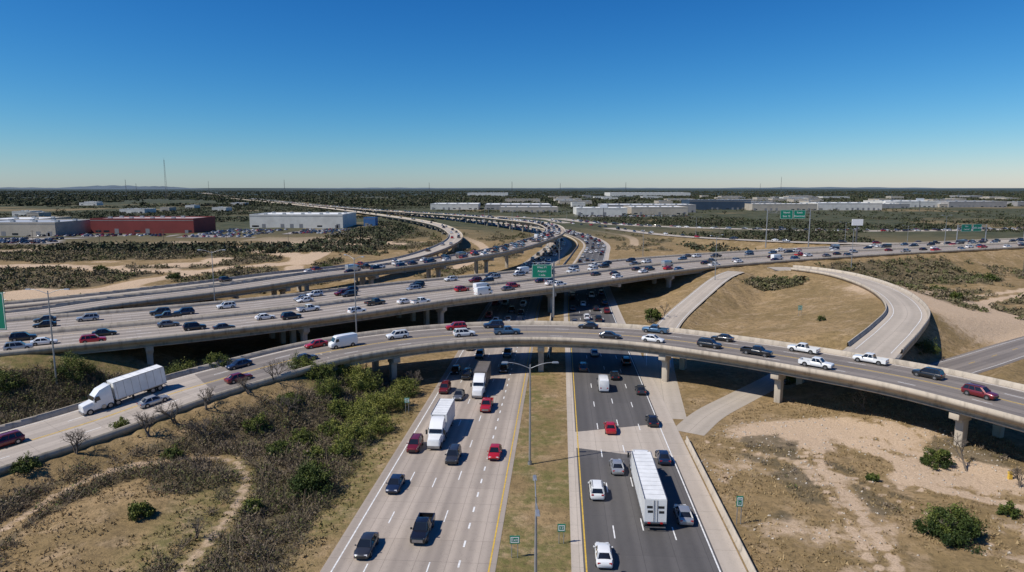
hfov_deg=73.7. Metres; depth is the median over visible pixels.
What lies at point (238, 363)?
sedan car
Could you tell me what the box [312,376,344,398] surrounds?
oak shrub
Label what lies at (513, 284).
suv car
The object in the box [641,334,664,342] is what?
sedan car
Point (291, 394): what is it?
oak shrub
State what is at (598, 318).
pickup truck
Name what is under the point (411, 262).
sedan car
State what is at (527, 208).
white warehouse
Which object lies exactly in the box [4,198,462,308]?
flyover bridge
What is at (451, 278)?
suv car
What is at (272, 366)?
bare tree
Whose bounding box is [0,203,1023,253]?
distant trees
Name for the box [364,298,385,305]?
pickup truck
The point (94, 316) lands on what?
suv car
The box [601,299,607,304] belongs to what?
suv car
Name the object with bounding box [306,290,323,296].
suv car
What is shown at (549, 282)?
sedan car
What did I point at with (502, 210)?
doors
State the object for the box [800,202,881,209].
white warehouse
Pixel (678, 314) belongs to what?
exit ramp
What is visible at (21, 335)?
suv car
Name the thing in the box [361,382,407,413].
live oak tree
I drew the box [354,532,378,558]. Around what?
sedan car
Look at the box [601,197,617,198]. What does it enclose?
tan warehouse
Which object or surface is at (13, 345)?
suv car
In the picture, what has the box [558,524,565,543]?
road sign
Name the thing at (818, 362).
pickup truck
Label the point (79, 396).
brush thicket
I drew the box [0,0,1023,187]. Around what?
sky
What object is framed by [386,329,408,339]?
suv car
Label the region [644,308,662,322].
live oak tree
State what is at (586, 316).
suv car
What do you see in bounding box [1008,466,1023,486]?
bare tree
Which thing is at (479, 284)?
delivery van
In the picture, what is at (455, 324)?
suv car
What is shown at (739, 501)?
road sign
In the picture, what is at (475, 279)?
suv car
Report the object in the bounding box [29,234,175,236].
parking lot
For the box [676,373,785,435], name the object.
concrete path
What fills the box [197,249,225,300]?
street lamp
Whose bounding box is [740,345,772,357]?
pickup truck
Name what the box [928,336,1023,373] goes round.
frontage road
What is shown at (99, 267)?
oak shrub
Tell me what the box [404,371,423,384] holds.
bare tree
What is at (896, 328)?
loop ramp
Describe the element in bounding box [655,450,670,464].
sedan car
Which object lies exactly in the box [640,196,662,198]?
white warehouse
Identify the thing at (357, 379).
live oak tree
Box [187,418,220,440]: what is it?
bare tree
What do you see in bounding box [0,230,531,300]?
scrub brush
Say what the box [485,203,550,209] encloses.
grey warehouse
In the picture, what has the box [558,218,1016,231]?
distant road
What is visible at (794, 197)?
tan warehouse
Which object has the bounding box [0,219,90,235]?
metal warehouse
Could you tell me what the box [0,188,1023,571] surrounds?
ground
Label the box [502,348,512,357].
pickup truck
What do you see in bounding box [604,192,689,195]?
white warehouse
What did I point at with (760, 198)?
white warehouse
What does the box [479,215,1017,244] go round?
connector road
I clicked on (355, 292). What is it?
street lamp
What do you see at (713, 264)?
pickup truck
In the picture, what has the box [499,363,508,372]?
sedan car
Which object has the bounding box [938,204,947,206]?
tan warehouse
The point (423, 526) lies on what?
pickup truck
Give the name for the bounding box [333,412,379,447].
oak shrub
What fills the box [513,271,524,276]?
suv car
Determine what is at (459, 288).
suv car
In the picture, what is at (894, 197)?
white warehouse
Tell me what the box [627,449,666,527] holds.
semi truck
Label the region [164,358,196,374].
live oak tree
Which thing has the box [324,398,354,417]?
oak shrub
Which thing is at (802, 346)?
pickup truck
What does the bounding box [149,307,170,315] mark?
suv car
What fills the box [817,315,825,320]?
oak shrub
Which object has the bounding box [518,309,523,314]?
sedan car
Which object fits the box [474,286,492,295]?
delivery van
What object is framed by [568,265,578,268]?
suv car
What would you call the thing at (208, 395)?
bare tree
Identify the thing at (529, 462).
street lamp
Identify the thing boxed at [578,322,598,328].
sedan car
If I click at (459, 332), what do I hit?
suv car
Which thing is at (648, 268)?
suv car
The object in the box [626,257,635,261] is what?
suv car
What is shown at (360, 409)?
live oak tree
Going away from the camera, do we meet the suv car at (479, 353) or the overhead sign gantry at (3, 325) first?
the overhead sign gantry at (3, 325)
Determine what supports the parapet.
on the roof
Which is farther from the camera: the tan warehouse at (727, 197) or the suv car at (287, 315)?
the tan warehouse at (727, 197)
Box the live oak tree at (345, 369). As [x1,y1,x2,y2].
[332,364,354,378]
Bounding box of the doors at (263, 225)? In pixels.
[262,224,339,227]
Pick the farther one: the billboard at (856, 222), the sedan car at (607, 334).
the billboard at (856, 222)
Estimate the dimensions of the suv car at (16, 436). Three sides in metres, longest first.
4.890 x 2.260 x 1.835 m
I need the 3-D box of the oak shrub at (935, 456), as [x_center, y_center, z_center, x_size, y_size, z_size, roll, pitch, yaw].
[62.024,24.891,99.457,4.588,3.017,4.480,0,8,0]
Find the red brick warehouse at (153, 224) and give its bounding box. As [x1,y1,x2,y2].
[90,216,215,233]
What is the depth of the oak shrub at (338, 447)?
101.83 m
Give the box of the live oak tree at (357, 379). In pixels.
[338,363,382,395]
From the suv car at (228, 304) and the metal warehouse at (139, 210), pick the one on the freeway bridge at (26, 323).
the suv car at (228, 304)
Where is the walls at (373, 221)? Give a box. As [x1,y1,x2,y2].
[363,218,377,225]
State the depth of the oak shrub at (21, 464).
91.88 m
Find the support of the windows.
in the red brick warehouse at (153, 224)
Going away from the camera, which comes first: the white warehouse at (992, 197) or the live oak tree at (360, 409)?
the live oak tree at (360, 409)
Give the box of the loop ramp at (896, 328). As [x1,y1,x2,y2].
[767,265,929,359]
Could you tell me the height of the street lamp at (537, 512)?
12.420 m
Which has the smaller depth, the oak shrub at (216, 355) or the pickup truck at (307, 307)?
the oak shrub at (216, 355)
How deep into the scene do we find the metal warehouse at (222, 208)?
1170.06 m
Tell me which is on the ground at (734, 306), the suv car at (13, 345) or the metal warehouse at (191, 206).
the metal warehouse at (191, 206)
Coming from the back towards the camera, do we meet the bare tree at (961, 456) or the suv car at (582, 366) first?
the suv car at (582, 366)
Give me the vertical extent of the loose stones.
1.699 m
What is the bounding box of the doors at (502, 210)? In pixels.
[502,210,555,211]
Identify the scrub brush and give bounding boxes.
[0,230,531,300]
[595,230,1023,319]
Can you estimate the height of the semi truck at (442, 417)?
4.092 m
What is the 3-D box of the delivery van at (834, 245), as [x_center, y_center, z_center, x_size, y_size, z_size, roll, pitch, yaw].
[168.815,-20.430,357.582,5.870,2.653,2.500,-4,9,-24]
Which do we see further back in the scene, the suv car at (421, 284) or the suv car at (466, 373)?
the suv car at (421, 284)
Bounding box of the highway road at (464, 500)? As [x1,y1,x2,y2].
[208,193,746,571]
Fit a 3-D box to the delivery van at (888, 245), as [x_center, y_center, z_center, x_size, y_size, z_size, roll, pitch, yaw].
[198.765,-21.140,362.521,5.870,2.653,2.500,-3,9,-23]
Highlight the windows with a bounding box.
[95,230,191,231]
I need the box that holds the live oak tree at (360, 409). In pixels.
[343,402,379,424]
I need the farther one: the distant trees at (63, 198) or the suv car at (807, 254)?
the distant trees at (63, 198)
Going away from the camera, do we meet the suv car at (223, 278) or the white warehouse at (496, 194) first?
the suv car at (223, 278)
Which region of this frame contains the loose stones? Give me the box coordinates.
[701,415,1023,571]
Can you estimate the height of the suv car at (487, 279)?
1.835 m
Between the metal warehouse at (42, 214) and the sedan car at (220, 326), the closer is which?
the sedan car at (220, 326)
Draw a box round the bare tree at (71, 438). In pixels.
[61,428,90,453]
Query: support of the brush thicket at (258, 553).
on the ground at (734, 306)
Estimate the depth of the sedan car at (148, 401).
112.30 m
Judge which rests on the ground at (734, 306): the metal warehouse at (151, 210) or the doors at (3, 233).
the metal warehouse at (151, 210)
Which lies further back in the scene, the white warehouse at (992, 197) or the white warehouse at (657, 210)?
the white warehouse at (992, 197)
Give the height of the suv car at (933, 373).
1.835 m
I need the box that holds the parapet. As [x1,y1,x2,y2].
[681,199,737,199]
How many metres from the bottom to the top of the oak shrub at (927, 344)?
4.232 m
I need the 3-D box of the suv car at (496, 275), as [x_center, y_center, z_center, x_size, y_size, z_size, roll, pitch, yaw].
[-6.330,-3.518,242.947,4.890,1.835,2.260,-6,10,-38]
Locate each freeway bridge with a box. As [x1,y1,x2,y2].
[0,237,1023,338]
[0,242,1023,364]
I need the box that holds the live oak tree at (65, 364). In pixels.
[45,349,96,381]
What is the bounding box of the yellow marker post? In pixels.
[1007,471,1013,479]
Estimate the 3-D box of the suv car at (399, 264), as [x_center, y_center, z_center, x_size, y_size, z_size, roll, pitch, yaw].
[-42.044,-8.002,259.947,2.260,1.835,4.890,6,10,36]
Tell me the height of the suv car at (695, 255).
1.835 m
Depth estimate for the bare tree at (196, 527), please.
77.65 m
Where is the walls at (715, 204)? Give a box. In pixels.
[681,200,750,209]
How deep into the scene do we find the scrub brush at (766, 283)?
288.97 m
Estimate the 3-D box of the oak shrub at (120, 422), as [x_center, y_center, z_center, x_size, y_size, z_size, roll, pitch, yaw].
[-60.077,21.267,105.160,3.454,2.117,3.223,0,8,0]
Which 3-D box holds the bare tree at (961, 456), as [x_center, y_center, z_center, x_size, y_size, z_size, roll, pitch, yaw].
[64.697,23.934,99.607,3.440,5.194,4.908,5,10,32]
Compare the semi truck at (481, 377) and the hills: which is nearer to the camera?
the semi truck at (481, 377)
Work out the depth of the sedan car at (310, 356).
132.40 m
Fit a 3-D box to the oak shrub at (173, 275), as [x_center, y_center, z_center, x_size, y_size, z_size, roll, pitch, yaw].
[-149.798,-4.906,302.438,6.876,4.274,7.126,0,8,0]
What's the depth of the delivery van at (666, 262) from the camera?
278.73 m
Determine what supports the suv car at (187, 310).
on the freeway bridge at (26, 323)
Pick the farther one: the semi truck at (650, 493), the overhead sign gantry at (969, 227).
the overhead sign gantry at (969, 227)
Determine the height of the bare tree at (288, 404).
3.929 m
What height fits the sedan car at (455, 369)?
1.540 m
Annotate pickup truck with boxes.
[154,311,181,318]
[296,304,319,311]
[359,263,372,268]
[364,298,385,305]
[391,260,404,264]
[410,297,430,303]
[410,512,434,542]
[480,397,493,411]
[493,325,520,334]
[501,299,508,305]
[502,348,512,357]
[508,306,515,312]
[520,301,526,306]
[566,268,579,272]
[588,262,600,266]
[594,315,601,321]
[629,261,640,265]
[642,324,669,333]
[704,258,716,261]
[708,262,720,265]
[710,253,721,257]
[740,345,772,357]
[787,342,820,354]
[798,356,834,369]
[852,352,888,365]
[900,248,910,251]
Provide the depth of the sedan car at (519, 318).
205.11 m
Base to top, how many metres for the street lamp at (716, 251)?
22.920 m
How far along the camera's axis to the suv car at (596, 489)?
87.83 m
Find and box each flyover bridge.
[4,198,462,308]
[5,193,564,317]
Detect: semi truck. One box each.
[78,364,167,414]
[426,398,454,448]
[470,361,490,397]
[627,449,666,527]
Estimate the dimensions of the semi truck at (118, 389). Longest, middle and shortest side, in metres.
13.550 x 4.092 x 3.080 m
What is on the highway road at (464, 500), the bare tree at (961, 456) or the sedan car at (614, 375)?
the sedan car at (614, 375)
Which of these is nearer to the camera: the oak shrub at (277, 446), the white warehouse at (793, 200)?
the oak shrub at (277, 446)
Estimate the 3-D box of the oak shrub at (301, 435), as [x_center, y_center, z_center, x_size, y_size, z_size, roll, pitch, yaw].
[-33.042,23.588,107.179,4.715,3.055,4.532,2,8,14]
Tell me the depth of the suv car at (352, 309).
174.77 m
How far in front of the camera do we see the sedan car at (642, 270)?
258.23 m
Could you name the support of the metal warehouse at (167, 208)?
on the ground at (734, 306)
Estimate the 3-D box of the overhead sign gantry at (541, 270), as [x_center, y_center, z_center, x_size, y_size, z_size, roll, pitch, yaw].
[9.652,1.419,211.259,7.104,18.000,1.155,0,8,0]
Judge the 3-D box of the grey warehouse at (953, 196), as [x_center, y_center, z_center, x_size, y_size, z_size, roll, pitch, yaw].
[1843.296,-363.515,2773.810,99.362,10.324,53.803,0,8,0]
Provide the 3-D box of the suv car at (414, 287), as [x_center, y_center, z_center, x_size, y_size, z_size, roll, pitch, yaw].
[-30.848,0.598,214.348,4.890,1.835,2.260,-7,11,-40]
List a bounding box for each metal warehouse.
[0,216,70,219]
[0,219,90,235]
[12,210,41,215]
[26,211,50,216]
[79,202,102,204]
[119,208,147,212]
[130,208,155,212]
[160,207,175,210]
[185,204,199,208]
[212,206,231,210]
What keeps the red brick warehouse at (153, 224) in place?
on the ground at (734, 306)
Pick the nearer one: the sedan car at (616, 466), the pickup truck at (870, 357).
the sedan car at (616, 466)
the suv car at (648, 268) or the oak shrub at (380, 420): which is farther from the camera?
the suv car at (648, 268)
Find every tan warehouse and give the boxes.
[558,200,591,203]
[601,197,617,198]
[715,197,738,198]
[745,203,816,210]
[779,197,807,198]
[799,200,819,201]
[816,196,849,198]
[882,203,909,207]
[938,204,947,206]
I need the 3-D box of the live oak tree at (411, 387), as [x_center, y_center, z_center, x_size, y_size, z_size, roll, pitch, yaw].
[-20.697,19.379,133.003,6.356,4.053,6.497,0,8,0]
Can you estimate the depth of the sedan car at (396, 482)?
90.94 m
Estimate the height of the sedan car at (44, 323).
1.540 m
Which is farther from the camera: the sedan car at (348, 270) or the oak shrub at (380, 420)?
the sedan car at (348, 270)
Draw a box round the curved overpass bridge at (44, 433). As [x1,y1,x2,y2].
[0,321,1023,475]
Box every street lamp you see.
[25,288,69,384]
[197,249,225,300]
[344,254,363,332]
[502,361,558,464]
[533,475,539,571]
[710,234,722,276]
[848,228,856,266]
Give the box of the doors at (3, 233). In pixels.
[1,231,51,235]
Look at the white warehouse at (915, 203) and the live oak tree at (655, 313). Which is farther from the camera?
the white warehouse at (915, 203)
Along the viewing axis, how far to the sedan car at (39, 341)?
140.11 m
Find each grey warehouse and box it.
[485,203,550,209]
[505,198,539,202]
[553,198,581,200]
[598,203,695,211]
[654,200,672,202]
[751,201,778,202]
[768,198,788,201]
[938,200,1006,207]
[949,195,981,197]
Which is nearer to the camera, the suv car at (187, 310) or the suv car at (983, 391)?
the suv car at (983, 391)
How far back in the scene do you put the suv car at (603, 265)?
275.73 m
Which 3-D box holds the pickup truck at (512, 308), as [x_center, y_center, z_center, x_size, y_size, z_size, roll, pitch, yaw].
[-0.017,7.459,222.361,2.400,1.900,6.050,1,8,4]
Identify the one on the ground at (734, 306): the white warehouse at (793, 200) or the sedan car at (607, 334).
the white warehouse at (793, 200)
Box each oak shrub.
[10,450,43,474]
[77,395,86,402]
[93,264,109,270]
[107,416,130,429]
[127,500,155,521]
[159,443,183,460]
[165,271,181,278]
[202,351,231,368]
[239,497,265,516]
[241,412,273,432]
[263,439,296,456]
[275,391,305,407]
[285,351,315,369]
[289,426,318,448]
[302,444,324,462]
[303,361,336,379]
[304,460,326,469]
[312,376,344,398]
[314,417,344,438]
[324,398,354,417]
[325,437,359,458]
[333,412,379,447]
[353,394,384,413]
[365,413,394,434]
[784,376,795,384]
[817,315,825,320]
[865,472,880,481]
[914,337,940,355]
[920,446,955,469]
[929,283,946,290]
[949,291,964,298]
[980,272,1000,280]
[995,500,1023,519]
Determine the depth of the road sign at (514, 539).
74.16 m
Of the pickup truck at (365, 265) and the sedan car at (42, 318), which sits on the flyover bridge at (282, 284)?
the pickup truck at (365, 265)
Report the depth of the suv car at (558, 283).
222.97 m
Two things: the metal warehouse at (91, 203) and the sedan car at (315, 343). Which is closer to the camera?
the sedan car at (315, 343)
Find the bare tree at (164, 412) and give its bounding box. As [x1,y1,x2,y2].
[153,399,181,423]
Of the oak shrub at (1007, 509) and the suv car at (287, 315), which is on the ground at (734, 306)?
the oak shrub at (1007, 509)
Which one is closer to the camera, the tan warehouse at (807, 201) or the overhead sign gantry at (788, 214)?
the overhead sign gantry at (788, 214)
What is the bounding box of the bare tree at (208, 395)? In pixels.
[197,386,215,409]
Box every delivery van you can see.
[328,332,357,348]
[345,264,360,270]
[456,251,465,257]
[473,282,490,289]
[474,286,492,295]
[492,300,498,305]
[515,266,528,273]
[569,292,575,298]
[597,374,608,391]
[661,260,672,266]
[771,254,782,259]
[829,244,839,248]
[881,243,891,247]
[955,240,964,243]
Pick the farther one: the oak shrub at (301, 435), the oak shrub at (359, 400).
the oak shrub at (359, 400)
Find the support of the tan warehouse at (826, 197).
on the ground at (734, 306)
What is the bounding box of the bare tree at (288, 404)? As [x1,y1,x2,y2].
[270,393,300,415]
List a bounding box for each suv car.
[0,429,24,446]
[3,341,33,350]
[8,331,36,340]
[76,312,98,321]
[79,334,106,342]
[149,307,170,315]
[173,307,194,314]
[182,321,206,330]
[216,301,235,308]
[218,276,232,281]
[280,311,301,319]
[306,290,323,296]
[311,266,322,270]
[334,289,348,295]
[341,290,357,296]
[346,286,358,290]
[347,306,365,312]
[370,265,382,269]
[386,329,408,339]
[395,262,407,266]
[406,284,421,290]
[406,433,423,452]
[409,282,423,287]
[424,259,434,262]
[439,380,450,393]
[444,275,457,281]
[445,321,466,330]
[445,444,461,463]
[453,327,475,336]
[454,285,468,291]
[461,367,471,379]
[468,276,481,282]
[475,349,484,358]
[480,277,493,281]
[483,319,503,328]
[485,311,492,317]
[488,273,500,278]
[506,282,519,287]
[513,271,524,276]
[555,281,566,285]
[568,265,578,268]
[578,362,587,371]
[583,313,589,319]
[587,266,598,270]
[588,480,604,499]
[599,263,609,267]
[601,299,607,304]
[603,307,609,313]
[611,273,622,278]
[621,356,630,365]
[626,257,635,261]
[641,259,651,262]
[644,266,654,270]
[692,253,701,257]
[697,337,721,348]
[803,253,812,256]
[912,366,945,379]
[961,383,998,399]
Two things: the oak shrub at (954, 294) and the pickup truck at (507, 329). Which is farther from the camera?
the oak shrub at (954, 294)
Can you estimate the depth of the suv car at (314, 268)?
270.73 m
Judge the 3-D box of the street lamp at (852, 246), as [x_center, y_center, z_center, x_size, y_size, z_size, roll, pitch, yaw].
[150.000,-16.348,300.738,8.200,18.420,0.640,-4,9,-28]
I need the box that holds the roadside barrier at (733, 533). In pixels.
[685,436,756,571]
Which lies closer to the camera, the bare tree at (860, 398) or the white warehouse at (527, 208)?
the bare tree at (860, 398)
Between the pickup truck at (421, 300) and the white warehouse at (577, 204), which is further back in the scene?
the white warehouse at (577, 204)
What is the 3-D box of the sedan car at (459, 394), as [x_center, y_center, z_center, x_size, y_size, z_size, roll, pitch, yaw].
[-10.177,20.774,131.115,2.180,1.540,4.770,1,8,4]
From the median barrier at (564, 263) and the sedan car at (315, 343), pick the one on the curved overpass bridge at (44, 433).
the sedan car at (315, 343)
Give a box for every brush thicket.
[0,357,413,571]
[0,361,271,423]
[746,433,1023,512]
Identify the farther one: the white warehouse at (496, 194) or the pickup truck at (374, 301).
the white warehouse at (496, 194)
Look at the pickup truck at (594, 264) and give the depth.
277.42 m
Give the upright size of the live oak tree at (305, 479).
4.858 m
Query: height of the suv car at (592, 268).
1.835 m
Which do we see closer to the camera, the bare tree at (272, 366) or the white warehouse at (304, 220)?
the bare tree at (272, 366)
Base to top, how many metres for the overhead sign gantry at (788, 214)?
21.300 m
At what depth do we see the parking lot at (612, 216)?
958.81 m
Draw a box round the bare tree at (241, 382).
[236,376,251,393]
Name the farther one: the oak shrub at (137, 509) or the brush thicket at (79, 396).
the brush thicket at (79, 396)
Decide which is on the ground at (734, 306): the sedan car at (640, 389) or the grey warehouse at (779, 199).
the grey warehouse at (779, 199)
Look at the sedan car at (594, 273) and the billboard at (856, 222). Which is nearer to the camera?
the sedan car at (594, 273)
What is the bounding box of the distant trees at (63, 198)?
[0,190,1023,205]
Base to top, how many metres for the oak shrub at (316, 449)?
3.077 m
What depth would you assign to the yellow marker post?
95.10 m
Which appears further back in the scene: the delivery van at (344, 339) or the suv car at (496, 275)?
the suv car at (496, 275)
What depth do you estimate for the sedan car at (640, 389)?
132.95 m
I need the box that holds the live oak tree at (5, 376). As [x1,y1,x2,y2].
[0,369,26,392]
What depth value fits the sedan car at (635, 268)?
266.38 m
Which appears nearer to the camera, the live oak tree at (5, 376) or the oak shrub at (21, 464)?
the oak shrub at (21, 464)
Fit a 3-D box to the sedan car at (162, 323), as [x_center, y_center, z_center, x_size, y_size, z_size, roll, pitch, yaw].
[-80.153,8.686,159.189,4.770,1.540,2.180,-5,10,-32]
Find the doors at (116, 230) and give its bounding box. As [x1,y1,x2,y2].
[115,229,187,233]
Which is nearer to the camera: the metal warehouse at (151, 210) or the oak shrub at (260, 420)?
the oak shrub at (260, 420)
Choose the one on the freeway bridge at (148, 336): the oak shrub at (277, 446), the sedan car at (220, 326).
the sedan car at (220, 326)
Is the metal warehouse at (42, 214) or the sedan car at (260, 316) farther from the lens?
the metal warehouse at (42, 214)
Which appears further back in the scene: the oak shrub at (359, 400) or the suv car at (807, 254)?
the suv car at (807, 254)
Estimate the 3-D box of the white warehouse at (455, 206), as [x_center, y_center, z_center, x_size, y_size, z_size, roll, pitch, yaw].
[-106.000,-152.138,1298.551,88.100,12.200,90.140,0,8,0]
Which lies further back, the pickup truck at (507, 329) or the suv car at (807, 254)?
the suv car at (807, 254)
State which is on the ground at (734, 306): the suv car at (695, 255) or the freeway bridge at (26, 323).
the freeway bridge at (26, 323)
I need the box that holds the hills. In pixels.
[0,185,1001,188]
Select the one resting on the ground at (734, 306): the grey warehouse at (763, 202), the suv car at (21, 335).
the grey warehouse at (763, 202)
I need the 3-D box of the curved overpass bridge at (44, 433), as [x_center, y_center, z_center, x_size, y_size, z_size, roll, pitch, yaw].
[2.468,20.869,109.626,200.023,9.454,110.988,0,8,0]
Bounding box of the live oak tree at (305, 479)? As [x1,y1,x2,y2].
[285,458,334,500]
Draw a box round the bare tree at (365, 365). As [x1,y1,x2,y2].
[355,363,371,374]
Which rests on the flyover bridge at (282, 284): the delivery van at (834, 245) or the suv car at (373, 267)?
the suv car at (373, 267)
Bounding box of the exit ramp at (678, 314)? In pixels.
[643,271,743,418]
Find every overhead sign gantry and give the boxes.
[0,292,6,329]
[532,262,554,317]
[765,210,810,247]
[956,224,986,240]
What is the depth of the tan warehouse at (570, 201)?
1545.24 m
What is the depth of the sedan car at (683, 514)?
81.89 m
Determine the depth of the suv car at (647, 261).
292.51 m
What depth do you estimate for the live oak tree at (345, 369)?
131.27 m
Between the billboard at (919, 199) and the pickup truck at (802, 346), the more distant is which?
the billboard at (919, 199)
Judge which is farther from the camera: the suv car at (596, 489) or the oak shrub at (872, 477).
the oak shrub at (872, 477)
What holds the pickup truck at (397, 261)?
on the flyover bridge at (282, 284)
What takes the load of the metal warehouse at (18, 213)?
on the ground at (734, 306)
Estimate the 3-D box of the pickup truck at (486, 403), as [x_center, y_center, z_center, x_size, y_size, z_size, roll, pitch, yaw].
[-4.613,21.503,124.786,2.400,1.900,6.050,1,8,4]
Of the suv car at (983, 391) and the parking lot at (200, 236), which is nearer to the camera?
the suv car at (983, 391)
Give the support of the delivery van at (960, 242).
on the freeway bridge at (26, 323)
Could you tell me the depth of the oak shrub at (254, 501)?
83.82 m
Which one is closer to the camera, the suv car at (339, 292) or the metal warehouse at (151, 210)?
the suv car at (339, 292)
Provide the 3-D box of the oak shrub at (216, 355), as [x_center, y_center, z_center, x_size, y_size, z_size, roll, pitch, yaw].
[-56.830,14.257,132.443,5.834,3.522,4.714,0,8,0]
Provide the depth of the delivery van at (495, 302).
233.23 m
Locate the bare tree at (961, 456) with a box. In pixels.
[942,433,969,471]
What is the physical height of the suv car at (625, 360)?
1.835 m
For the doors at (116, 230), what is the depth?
603.23 m
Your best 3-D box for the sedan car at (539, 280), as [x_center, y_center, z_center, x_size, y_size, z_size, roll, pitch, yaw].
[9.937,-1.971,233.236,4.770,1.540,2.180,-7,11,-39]
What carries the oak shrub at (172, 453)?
on the ground at (734, 306)
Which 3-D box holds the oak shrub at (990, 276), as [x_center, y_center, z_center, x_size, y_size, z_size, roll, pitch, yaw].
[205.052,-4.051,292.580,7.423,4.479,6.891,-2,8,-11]
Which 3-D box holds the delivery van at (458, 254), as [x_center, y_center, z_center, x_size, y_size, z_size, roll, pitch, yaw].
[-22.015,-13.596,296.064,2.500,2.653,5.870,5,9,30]
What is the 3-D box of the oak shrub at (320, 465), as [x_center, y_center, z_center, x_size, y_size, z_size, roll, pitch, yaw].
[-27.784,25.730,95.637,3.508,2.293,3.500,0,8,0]
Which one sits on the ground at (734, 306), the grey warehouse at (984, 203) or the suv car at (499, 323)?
the grey warehouse at (984, 203)
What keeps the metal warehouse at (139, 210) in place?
on the ground at (734, 306)
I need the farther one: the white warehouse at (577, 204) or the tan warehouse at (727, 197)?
the tan warehouse at (727, 197)
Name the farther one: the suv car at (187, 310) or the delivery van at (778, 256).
the delivery van at (778, 256)
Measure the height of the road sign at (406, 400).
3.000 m
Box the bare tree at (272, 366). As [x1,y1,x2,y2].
[260,359,293,380]
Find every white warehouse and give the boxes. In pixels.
[249,212,356,227]
[430,203,480,209]
[467,193,507,195]
[500,206,557,211]
[571,202,584,206]
[573,206,626,214]
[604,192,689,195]
[623,205,687,214]
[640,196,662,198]
[752,197,770,199]
[787,199,805,201]
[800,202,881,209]
[863,200,940,206]
[886,196,903,198]
[924,199,964,200]
[979,197,1009,198]
[1007,201,1023,205]
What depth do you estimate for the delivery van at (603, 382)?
134.16 m
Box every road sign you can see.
[404,398,409,412]
[510,535,519,557]
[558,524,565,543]
[736,496,743,524]
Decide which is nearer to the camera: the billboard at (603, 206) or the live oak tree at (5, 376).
the live oak tree at (5, 376)
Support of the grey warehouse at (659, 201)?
on the ground at (734, 306)
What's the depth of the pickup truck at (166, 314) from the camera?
167.94 m
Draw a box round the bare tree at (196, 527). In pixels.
[187,515,209,538]
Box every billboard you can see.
[600,205,606,217]
[852,219,862,241]
[916,198,923,210]
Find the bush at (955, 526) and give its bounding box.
[912,502,989,554]
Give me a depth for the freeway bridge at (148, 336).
181.60 m
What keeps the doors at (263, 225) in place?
in the white warehouse at (304, 220)
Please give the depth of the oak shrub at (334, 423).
110.58 m
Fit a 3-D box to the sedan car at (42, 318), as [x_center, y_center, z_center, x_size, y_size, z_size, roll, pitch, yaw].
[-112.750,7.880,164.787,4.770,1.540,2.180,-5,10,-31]
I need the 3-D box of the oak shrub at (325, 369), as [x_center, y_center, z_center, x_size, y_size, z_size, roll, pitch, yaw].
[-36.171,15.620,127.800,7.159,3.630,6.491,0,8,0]
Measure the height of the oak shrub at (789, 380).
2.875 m
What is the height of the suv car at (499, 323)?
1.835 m
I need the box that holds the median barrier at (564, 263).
[209,193,577,357]
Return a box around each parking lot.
[6,238,79,243]
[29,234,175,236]
[174,230,268,237]
[585,216,664,216]
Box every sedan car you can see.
[29,337,57,345]
[32,320,56,327]
[33,315,56,322]
[92,328,116,335]
[137,394,169,407]
[157,320,179,327]
[212,323,235,329]
[224,372,252,383]
[225,358,252,369]
[254,313,275,319]
[293,295,310,299]
[296,296,313,302]
[296,353,317,361]
[304,339,327,348]
[344,269,355,272]
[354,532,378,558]
[385,474,404,492]
[396,298,409,303]
[407,261,417,264]
[450,365,460,374]
[453,389,464,399]
[487,443,501,459]
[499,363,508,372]
[501,285,514,290]
[504,316,511,320]
[516,316,522,320]
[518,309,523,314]
[534,278,543,282]
[544,280,552,285]
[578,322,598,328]
[590,271,600,275]
[590,349,598,355]
[593,542,612,567]
[599,331,621,338]
[603,421,616,433]
[609,371,619,379]
[609,459,624,474]
[631,266,641,270]
[635,385,645,394]
[638,269,648,272]
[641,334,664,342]
[645,415,658,426]
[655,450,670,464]
[673,504,693,524]
[711,333,734,341]
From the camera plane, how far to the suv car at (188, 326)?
154.63 m
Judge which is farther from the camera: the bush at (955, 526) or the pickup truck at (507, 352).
the pickup truck at (507, 352)
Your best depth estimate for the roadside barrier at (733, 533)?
83.85 m
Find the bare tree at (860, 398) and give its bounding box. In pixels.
[852,389,870,411]
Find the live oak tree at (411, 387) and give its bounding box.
[389,377,421,397]
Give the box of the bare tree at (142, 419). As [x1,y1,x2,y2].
[135,412,157,436]
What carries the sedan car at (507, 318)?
on the highway road at (464, 500)
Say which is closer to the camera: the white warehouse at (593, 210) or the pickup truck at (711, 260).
the pickup truck at (711, 260)
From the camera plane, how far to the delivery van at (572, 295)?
244.43 m
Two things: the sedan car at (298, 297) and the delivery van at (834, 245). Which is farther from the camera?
the delivery van at (834, 245)
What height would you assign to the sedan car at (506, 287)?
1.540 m

